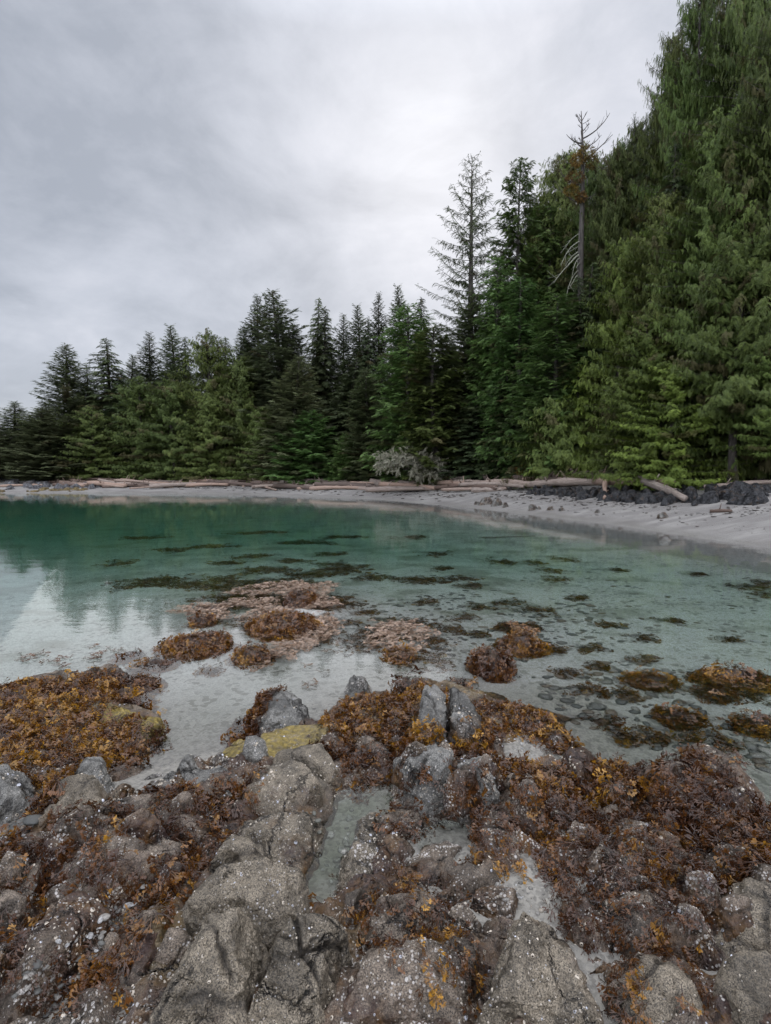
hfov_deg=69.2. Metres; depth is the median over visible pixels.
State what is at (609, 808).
rock
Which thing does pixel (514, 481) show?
driftwood log
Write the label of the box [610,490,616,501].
rock
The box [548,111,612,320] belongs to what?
dead tree
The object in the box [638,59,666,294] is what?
hemlock tree
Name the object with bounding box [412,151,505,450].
spruce tree
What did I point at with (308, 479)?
driftwood log
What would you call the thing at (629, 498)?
rock
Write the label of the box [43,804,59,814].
rock
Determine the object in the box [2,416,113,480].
spruce tree
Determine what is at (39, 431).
spruce tree
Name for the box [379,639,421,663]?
rockweed clump
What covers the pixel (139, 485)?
driftwood log
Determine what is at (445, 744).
rock
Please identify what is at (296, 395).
spruce tree
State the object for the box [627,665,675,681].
rockweed clump
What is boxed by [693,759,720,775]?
rock
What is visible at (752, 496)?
rock
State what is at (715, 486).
rock
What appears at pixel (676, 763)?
rock
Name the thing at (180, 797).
rock
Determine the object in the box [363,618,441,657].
floating seaweed
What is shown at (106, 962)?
rockweed
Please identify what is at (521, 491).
beach wrack
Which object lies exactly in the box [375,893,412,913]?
rock
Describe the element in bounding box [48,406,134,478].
cedar tree
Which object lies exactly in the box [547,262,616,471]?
hemlock tree
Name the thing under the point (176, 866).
rock
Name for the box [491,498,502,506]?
rock
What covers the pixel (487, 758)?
rock
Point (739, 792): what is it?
rock
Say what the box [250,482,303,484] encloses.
driftwood log
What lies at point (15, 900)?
rock
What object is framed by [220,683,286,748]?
rockweed
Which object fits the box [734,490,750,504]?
rock
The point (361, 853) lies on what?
bedrock
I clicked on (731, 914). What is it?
rock
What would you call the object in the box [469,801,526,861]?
rockweed
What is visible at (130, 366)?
spruce tree
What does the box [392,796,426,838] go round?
bedrock
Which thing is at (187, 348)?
hemlock tree
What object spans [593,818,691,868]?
bedrock
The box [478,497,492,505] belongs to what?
rock
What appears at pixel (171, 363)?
spruce tree
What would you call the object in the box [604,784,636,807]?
rock
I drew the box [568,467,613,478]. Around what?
driftwood log
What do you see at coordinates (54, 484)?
driftwood log
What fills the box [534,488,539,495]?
rock
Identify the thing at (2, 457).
spruce tree
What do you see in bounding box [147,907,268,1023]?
bedrock
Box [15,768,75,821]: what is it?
rockweed
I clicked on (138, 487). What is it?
driftwood log
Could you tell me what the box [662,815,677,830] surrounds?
rock
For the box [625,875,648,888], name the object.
rock
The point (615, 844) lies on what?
rock
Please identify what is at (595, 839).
rockweed
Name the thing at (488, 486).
driftwood log
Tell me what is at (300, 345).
spruce tree
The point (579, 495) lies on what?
rock
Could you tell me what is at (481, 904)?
rock
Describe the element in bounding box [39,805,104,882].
rock
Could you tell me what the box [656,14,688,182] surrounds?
hemlock tree
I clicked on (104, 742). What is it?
rockweed
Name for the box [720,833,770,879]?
rockweed
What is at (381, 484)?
driftwood log
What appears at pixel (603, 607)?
water
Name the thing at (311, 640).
floating seaweed
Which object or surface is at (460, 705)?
boulder
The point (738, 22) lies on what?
cedar tree
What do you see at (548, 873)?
rockweed
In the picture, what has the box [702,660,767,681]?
rockweed clump
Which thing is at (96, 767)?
boulder
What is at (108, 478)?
driftwood log
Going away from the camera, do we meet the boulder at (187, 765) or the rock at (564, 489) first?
the boulder at (187, 765)
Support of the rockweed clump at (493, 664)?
in the water
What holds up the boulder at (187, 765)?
on the ground
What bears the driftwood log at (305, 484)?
on the ground
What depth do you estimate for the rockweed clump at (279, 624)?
6.28 m
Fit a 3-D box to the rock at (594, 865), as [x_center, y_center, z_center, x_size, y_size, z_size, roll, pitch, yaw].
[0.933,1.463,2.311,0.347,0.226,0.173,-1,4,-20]
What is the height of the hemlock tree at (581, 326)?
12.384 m
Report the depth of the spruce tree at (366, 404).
49.73 m
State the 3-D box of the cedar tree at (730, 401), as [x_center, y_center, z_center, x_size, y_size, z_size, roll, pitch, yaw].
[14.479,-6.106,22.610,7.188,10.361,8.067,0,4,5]
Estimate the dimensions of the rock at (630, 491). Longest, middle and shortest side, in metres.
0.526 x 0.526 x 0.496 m
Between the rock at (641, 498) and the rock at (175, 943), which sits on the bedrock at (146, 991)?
the rock at (175, 943)
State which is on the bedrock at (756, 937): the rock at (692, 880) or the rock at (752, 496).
the rock at (692, 880)
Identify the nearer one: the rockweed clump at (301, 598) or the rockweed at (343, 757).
the rockweed at (343, 757)
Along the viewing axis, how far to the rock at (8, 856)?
2.11 m
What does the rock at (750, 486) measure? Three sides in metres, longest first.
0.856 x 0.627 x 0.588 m
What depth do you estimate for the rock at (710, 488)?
21.14 m
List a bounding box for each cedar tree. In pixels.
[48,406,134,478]
[95,375,181,479]
[118,377,209,480]
[145,327,246,475]
[162,392,248,481]
[193,355,281,479]
[210,405,282,482]
[357,302,440,481]
[390,324,489,485]
[461,255,522,474]
[466,273,554,477]
[468,140,595,405]
[477,157,552,430]
[493,196,560,391]
[499,395,613,489]
[501,291,610,477]
[525,203,573,396]
[534,151,609,392]
[549,236,650,473]
[551,313,715,489]
[560,138,645,381]
[574,134,633,320]
[588,189,705,473]
[595,104,770,481]
[595,363,761,490]
[596,114,658,367]
[608,0,770,450]
[622,0,731,322]
[626,27,691,324]
[633,229,770,482]
[681,12,770,480]
[710,351,770,459]
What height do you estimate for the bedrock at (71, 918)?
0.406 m
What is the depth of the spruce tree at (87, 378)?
68.76 m
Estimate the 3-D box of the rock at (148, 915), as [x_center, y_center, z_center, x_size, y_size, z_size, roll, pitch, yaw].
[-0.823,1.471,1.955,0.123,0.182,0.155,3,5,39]
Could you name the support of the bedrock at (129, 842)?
on the bedrock at (146, 991)
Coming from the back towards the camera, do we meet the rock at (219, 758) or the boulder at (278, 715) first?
the boulder at (278, 715)
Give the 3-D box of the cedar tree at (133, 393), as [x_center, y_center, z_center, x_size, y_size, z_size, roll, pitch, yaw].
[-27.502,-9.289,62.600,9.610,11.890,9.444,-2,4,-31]
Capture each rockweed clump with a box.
[114,647,140,659]
[129,649,175,667]
[153,625,234,658]
[186,610,220,625]
[230,639,272,665]
[243,609,321,639]
[281,587,317,608]
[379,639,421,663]
[388,665,426,693]
[449,676,479,688]
[464,641,517,681]
[496,626,548,652]
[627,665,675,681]
[661,701,698,716]
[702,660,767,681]
[738,708,770,725]
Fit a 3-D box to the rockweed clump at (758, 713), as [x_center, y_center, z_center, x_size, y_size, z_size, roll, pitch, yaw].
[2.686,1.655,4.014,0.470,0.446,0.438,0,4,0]
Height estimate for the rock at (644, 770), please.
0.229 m
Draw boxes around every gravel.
[0,814,41,844]
[11,884,147,1017]
[312,811,357,854]
[485,861,567,923]
[515,738,541,756]
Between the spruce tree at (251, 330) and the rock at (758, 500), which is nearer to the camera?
the rock at (758, 500)
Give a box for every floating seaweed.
[13,643,122,668]
[165,600,345,660]
[218,579,343,626]
[250,642,337,687]
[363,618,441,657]
[504,621,550,644]
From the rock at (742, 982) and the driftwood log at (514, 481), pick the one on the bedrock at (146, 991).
the rock at (742, 982)
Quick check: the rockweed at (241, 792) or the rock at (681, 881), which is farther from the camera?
the rockweed at (241, 792)
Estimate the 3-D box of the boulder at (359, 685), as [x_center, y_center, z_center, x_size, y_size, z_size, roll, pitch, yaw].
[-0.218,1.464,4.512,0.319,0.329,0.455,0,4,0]
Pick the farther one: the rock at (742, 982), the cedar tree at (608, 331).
the cedar tree at (608, 331)
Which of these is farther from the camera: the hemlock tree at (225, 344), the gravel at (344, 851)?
the hemlock tree at (225, 344)
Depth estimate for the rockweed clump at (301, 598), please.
7.58 m
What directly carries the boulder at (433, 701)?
on the bedrock at (146, 991)
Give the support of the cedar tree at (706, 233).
on the ground
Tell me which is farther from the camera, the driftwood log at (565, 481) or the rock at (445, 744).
the driftwood log at (565, 481)
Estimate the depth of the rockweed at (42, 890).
2.20 m
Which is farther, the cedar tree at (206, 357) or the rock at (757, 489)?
the cedar tree at (206, 357)
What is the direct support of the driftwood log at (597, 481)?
on the ground
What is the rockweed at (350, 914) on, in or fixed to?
on the bedrock at (146, 991)
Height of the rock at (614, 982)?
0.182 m
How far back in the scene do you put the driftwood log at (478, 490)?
34.20 m
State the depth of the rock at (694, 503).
20.07 m
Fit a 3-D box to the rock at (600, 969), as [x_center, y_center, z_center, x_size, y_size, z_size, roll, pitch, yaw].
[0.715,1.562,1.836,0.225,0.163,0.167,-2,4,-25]
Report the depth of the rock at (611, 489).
25.55 m
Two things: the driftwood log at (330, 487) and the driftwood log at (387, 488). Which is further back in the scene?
the driftwood log at (330, 487)
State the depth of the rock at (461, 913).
1.95 m
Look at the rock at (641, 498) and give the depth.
22.34 m
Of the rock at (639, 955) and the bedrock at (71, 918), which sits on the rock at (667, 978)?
the rock at (639, 955)
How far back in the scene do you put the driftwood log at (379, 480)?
46.19 m
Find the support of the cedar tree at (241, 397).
on the ground
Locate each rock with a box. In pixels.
[0,851,44,887]
[0,889,33,935]
[30,811,55,831]
[38,878,77,909]
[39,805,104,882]
[42,483,50,487]
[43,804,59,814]
[54,483,64,488]
[98,932,121,959]
[99,801,133,816]
[105,783,136,800]
[118,909,131,923]
[123,808,171,844]
[138,909,157,933]
[144,772,162,779]
[152,926,193,966]
[158,861,188,885]
[162,770,175,779]
[170,791,199,816]
[209,752,228,766]
[241,735,268,763]
[345,887,371,924]
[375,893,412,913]
[391,741,426,788]
[438,740,457,770]
[440,902,481,933]
[442,765,483,817]
[470,885,518,919]
[477,754,505,791]
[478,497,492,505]
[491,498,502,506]
[500,779,543,838]
[506,773,515,789]
[528,504,536,510]
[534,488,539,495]
[540,485,550,493]
[543,488,554,495]
[554,487,562,495]
[561,487,571,494]
[566,490,572,496]
[567,820,601,841]
[575,492,583,499]
[584,844,620,882]
[589,489,598,497]
[590,963,610,973]
[597,491,608,500]
[599,804,620,820]
[602,978,629,1015]
[604,495,610,501]
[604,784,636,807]
[608,837,628,850]
[609,485,617,493]
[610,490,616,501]
[614,490,621,501]
[616,491,626,501]
[619,954,703,1023]
[621,485,629,492]
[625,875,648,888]
[626,489,636,494]
[626,494,633,502]
[631,952,644,965]
[633,766,659,783]
[635,494,647,503]
[646,761,688,804]
[648,495,655,502]
[650,499,657,503]
[651,814,686,833]
[654,491,665,496]
[655,494,664,502]
[655,903,723,971]
[656,830,682,848]
[660,495,672,505]
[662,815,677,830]
[667,864,690,885]
[679,870,721,909]
[680,484,685,491]
[683,486,697,502]
[691,500,697,505]
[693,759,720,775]
[693,807,726,835]
[695,497,701,503]
[701,491,719,503]
[704,483,720,491]
[706,486,714,491]
[706,842,752,883]
[707,893,753,941]
[717,489,729,499]
[721,787,753,812]
[726,481,748,493]
[726,495,738,504]
[727,490,738,500]
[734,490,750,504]
[743,497,752,504]
[744,482,753,490]
[745,493,768,502]
[745,862,770,881]
[752,485,763,493]
[752,494,762,505]
[764,486,770,492]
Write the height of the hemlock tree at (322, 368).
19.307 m
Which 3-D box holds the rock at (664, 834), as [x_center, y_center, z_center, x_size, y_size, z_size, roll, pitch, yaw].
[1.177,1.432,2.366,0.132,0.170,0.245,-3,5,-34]
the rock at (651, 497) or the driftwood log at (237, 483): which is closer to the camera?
the rock at (651, 497)
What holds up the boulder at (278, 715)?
on the bedrock at (146, 991)
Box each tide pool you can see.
[305,780,393,902]
[415,819,473,860]
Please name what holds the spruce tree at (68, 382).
on the ground
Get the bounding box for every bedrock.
[0,663,153,700]
[0,700,162,759]
[0,701,770,1023]
[0,764,36,826]
[0,788,221,912]
[0,891,109,1023]
[93,904,159,985]
[97,704,164,750]
[141,765,232,795]
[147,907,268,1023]
[180,834,312,952]
[215,723,330,757]
[237,743,341,878]
[247,913,352,1023]
[323,677,549,742]
[336,812,378,894]
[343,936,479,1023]
[353,733,388,760]
[365,888,442,950]
[391,744,453,817]
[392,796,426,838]
[402,840,460,889]
[447,756,499,825]
[473,912,603,1023]
[474,809,519,873]
[505,746,650,823]
[525,774,549,836]
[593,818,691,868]
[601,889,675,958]
[655,743,764,828]
[708,822,770,853]
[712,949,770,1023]
[714,877,770,956]
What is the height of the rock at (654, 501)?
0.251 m
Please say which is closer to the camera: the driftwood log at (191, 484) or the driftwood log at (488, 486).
the driftwood log at (488, 486)
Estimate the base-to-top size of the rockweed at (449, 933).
0.440 m
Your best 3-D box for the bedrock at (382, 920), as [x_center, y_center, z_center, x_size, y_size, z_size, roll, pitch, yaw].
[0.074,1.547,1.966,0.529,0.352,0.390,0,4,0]
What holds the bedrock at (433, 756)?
on the bedrock at (146, 991)
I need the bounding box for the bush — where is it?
[511,458,536,475]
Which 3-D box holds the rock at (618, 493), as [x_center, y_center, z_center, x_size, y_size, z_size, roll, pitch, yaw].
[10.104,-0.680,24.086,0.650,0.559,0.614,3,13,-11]
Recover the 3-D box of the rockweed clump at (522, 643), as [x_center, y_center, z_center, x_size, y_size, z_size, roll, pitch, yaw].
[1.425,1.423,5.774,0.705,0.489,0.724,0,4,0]
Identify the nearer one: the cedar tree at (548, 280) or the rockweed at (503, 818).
the rockweed at (503, 818)
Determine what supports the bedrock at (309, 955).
on the bedrock at (146, 991)
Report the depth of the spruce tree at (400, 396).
58.46 m
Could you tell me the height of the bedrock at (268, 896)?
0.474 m
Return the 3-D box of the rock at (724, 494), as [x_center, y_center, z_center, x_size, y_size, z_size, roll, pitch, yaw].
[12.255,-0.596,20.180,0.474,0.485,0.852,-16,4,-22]
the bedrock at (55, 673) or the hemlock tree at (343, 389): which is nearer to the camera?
the bedrock at (55, 673)
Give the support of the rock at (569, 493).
on the ground
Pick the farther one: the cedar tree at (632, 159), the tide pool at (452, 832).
the cedar tree at (632, 159)
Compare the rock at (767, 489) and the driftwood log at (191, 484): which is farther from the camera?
the driftwood log at (191, 484)
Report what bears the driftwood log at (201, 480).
on the driftwood log
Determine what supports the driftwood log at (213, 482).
on the ground
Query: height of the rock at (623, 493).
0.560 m
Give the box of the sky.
[0,0,767,430]
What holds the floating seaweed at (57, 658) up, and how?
on the water
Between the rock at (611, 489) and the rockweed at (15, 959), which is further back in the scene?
the rock at (611, 489)
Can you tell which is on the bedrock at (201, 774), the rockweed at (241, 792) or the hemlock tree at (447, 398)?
the rockweed at (241, 792)
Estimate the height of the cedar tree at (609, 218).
21.350 m
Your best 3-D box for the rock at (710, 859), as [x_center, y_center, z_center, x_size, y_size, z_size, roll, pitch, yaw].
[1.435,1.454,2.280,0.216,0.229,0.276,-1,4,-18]
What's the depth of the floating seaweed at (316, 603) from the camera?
8.28 m
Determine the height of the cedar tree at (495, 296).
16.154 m
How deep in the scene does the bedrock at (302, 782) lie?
2.67 m
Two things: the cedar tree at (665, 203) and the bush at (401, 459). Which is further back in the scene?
the bush at (401, 459)
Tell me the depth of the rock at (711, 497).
19.90 m
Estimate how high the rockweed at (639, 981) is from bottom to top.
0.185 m
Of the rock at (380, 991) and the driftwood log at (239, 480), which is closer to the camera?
the rock at (380, 991)
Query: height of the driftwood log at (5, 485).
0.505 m
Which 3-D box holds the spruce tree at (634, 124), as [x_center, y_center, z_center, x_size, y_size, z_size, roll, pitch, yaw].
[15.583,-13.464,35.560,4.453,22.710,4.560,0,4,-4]
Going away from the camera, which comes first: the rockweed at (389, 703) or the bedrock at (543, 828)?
the bedrock at (543, 828)
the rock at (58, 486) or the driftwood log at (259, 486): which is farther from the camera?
the rock at (58, 486)
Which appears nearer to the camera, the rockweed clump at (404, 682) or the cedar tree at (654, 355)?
the rockweed clump at (404, 682)
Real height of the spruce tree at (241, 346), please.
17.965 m
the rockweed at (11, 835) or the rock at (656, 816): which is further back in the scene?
the rock at (656, 816)
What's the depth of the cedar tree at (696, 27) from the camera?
29.57 m
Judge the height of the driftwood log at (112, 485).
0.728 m
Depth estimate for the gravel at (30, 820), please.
2.47 m
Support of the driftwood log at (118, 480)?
on the driftwood log
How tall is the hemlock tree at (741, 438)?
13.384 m
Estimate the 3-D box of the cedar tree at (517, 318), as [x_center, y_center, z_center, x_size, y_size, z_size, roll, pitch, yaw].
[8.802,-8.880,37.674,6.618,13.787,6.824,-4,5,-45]
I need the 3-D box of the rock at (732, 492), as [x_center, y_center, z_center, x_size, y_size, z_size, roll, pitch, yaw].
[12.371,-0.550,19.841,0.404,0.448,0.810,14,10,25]
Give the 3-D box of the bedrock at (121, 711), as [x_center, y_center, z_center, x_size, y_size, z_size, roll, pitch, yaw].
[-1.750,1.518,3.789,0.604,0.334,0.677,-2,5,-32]
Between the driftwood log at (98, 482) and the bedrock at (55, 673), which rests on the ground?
the driftwood log at (98, 482)
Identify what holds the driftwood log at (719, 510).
on the ground
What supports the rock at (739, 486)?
on the ground
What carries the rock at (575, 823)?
on the bedrock at (146, 991)
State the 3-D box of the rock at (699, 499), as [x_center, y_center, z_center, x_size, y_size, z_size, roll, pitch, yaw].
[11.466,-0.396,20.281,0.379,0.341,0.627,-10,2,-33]
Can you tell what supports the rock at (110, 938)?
on the bedrock at (138, 970)
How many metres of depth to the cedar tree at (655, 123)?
31.84 m
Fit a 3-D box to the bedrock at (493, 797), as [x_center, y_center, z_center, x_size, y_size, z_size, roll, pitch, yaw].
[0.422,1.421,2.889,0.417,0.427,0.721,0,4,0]
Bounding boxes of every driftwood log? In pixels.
[0,483,41,486]
[52,479,79,486]
[64,476,81,482]
[72,477,113,480]
[75,480,123,487]
[86,480,126,486]
[97,478,115,482]
[114,479,137,482]
[123,476,155,483]
[126,480,160,484]
[129,486,148,488]
[131,481,148,486]
[149,479,207,488]
[186,480,227,486]
[190,477,212,481]
[196,480,229,485]
[208,479,253,485]
[220,479,248,481]
[250,480,278,482]
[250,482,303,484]
[251,483,273,487]
[261,480,309,489]
[273,481,312,485]
[279,478,343,482]
[305,475,368,484]
[309,484,358,489]
[314,477,373,485]
[348,484,377,486]
[353,482,375,489]
[365,481,440,491]
[369,478,415,482]
[379,481,436,489]
[414,474,470,480]
[431,476,463,484]
[434,481,468,489]
[441,487,507,490]
[452,479,483,481]
[458,480,497,489]
[458,482,525,487]
[471,486,504,492]
[479,477,539,488]
[512,475,532,480]
[529,477,597,487]
[535,467,577,480]
[539,472,557,479]
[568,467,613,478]
[591,466,675,485]
[602,479,609,499]
[638,474,687,501]
[704,478,770,489]
[710,503,731,512]
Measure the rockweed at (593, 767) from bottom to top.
0.362 m
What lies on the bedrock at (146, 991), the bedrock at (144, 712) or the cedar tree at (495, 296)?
the bedrock at (144, 712)
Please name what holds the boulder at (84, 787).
on the bedrock at (146, 991)
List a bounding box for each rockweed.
[0,660,162,724]
[0,702,171,798]
[0,780,230,936]
[0,822,38,861]
[0,923,78,1023]
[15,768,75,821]
[50,780,234,1020]
[137,768,252,809]
[216,761,267,839]
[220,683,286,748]
[306,735,560,787]
[308,888,440,928]
[317,676,584,762]
[329,744,532,1018]
[425,939,486,1013]
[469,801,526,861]
[499,748,647,820]
[505,739,770,1023]
[511,743,770,851]
[532,854,591,900]
[555,817,770,895]
[596,943,658,1023]
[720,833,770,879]
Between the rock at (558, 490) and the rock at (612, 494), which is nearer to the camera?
the rock at (612, 494)
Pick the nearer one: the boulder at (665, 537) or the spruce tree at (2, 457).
the boulder at (665, 537)
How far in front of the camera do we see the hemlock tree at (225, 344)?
68.86 m
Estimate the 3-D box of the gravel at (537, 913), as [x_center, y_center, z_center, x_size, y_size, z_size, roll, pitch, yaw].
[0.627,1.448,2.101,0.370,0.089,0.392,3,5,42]
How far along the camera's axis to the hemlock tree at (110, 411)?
67.21 m
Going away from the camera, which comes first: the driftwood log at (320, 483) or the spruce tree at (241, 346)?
the driftwood log at (320, 483)
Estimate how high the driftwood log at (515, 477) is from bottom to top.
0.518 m
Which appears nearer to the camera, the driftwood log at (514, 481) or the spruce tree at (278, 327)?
the driftwood log at (514, 481)
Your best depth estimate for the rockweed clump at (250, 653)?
5.32 m
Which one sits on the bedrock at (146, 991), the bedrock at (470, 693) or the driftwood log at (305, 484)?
the bedrock at (470, 693)
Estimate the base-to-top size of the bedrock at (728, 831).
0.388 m
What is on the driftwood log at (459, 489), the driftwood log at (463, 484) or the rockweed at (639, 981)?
the driftwood log at (463, 484)
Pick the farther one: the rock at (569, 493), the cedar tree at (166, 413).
the cedar tree at (166, 413)
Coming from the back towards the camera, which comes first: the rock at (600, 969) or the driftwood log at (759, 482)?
the driftwood log at (759, 482)
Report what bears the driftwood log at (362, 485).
on the ground
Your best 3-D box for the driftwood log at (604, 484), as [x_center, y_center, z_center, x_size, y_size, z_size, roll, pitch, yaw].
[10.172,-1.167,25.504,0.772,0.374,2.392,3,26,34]
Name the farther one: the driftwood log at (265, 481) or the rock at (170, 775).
the driftwood log at (265, 481)
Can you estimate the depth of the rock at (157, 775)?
3.11 m
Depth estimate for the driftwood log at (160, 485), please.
55.44 m
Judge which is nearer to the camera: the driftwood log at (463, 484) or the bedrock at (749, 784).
the bedrock at (749, 784)
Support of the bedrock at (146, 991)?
on the ground
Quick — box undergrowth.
[1,461,770,482]
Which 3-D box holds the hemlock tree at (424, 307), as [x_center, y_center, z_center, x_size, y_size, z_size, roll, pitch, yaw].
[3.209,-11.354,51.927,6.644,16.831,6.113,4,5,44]
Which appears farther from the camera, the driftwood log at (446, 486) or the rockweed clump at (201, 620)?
the driftwood log at (446, 486)
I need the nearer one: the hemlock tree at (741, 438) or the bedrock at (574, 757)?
the bedrock at (574, 757)
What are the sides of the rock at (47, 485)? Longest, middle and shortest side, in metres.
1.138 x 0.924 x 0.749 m
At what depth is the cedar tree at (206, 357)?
62.34 m
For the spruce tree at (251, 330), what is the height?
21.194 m
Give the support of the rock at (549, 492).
on the ground
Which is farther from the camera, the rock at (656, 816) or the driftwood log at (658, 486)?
the driftwood log at (658, 486)
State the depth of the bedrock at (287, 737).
3.48 m
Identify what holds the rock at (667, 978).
on the bedrock at (146, 991)
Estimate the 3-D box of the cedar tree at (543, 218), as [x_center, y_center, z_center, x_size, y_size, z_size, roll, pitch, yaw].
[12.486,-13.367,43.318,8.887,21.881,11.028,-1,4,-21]
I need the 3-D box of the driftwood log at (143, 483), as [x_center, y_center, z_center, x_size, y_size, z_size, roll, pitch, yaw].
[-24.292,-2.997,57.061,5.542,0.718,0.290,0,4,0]
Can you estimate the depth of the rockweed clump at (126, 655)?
5.40 m
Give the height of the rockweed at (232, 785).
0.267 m
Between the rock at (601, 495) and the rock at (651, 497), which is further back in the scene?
the rock at (601, 495)
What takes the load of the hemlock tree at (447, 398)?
on the ground
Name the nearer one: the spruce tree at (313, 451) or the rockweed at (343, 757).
the rockweed at (343, 757)
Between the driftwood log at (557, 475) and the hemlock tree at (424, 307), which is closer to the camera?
the driftwood log at (557, 475)
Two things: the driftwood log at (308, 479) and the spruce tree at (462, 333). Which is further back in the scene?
the driftwood log at (308, 479)
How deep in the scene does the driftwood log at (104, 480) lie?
58.71 m
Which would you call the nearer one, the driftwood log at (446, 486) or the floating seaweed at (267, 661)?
the floating seaweed at (267, 661)
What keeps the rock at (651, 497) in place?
on the rock
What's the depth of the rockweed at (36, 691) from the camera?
4.37 m
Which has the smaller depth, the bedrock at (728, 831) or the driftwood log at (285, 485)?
the bedrock at (728, 831)
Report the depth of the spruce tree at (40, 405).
76.37 m
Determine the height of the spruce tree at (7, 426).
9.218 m
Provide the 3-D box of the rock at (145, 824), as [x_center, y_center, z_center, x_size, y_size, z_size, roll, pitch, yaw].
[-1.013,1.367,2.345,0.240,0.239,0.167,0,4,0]
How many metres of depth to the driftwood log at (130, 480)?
57.71 m
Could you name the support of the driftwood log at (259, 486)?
on the ground
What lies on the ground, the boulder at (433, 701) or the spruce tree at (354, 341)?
the spruce tree at (354, 341)
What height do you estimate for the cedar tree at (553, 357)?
11.194 m
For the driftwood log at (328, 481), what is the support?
on the ground
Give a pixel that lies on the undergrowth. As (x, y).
(359, 475)
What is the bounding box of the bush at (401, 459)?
[372,445,458,484]
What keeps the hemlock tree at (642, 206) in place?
on the ground
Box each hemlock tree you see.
[76,337,135,465]
[95,370,138,471]
[166,337,197,465]
[219,336,235,395]
[303,358,384,478]
[304,297,332,396]
[307,306,346,444]
[321,362,353,445]
[349,319,382,453]
[368,357,397,450]
[389,297,436,470]
[403,333,470,480]
[435,393,503,479]
[474,368,534,479]
[524,362,607,487]
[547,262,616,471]
[559,274,608,424]
[617,142,697,445]
[629,106,659,315]
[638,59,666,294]
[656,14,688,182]
[689,223,758,482]
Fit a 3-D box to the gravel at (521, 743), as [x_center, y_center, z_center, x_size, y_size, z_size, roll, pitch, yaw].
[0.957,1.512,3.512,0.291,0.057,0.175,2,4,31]
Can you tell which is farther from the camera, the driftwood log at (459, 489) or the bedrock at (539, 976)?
the driftwood log at (459, 489)
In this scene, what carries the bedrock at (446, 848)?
on the bedrock at (146, 991)
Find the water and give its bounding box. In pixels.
[0,493,770,804]
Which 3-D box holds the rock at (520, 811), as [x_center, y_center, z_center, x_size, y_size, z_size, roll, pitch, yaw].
[0.635,1.352,2.607,0.204,0.234,0.212,2,4,26]
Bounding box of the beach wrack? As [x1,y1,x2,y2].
[127,485,770,532]
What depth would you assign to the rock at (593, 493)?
25.94 m
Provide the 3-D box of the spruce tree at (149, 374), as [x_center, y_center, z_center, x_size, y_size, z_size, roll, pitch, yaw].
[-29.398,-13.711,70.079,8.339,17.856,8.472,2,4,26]
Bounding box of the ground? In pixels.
[0,479,770,1023]
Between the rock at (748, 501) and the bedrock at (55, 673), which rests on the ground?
the rock at (748, 501)
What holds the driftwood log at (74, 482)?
on the ground
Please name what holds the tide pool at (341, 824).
on the ground
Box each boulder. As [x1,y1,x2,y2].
[50,773,107,815]
[75,756,114,792]
[176,754,197,779]
[255,690,309,734]
[345,675,370,696]
[416,684,447,744]
[447,687,493,755]
[657,512,667,518]
[658,534,670,540]
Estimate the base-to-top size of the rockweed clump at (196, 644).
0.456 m
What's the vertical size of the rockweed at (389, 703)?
0.474 m
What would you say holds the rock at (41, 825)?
on the bedrock at (129, 842)
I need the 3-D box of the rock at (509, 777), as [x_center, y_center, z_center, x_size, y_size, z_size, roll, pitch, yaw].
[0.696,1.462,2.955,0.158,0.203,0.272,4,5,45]
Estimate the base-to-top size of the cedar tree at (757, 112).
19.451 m
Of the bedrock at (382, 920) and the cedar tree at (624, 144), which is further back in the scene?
the cedar tree at (624, 144)
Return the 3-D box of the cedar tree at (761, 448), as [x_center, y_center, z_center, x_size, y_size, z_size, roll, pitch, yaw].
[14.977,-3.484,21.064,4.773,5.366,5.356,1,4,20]
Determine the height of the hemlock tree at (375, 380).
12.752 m
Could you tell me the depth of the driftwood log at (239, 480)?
58.34 m
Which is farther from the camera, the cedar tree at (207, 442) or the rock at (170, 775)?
the cedar tree at (207, 442)
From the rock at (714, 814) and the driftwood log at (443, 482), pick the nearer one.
the rock at (714, 814)
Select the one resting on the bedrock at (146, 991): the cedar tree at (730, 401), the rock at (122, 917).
the rock at (122, 917)
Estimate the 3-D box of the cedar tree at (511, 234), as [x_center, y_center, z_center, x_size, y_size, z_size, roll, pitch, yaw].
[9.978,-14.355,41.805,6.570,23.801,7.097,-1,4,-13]
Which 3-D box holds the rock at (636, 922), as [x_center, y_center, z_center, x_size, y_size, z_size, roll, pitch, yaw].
[0.920,1.544,1.960,0.456,0.338,0.409,0,4,0]
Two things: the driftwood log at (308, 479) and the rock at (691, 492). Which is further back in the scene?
the driftwood log at (308, 479)
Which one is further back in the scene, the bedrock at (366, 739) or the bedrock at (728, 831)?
the bedrock at (366, 739)
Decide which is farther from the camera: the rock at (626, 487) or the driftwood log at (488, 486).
the driftwood log at (488, 486)
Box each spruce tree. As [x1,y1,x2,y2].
[0,401,36,479]
[0,407,86,480]
[0,434,28,478]
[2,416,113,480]
[15,342,104,459]
[28,402,61,422]
[69,363,103,421]
[115,354,158,458]
[129,331,165,460]
[145,323,194,463]
[212,288,331,471]
[217,325,256,446]
[234,293,273,459]
[241,355,335,480]
[256,410,342,484]
[259,321,323,461]
[319,313,357,432]
[325,433,363,480]
[337,367,395,481]
[339,303,370,381]
[362,291,391,394]
[378,283,411,394]
[383,355,413,451]
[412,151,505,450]
[426,291,498,475]
[607,113,646,355]
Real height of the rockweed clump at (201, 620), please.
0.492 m
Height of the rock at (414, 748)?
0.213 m
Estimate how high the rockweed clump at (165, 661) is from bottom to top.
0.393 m
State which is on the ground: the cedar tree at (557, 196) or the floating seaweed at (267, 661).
the cedar tree at (557, 196)
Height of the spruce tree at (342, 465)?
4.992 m

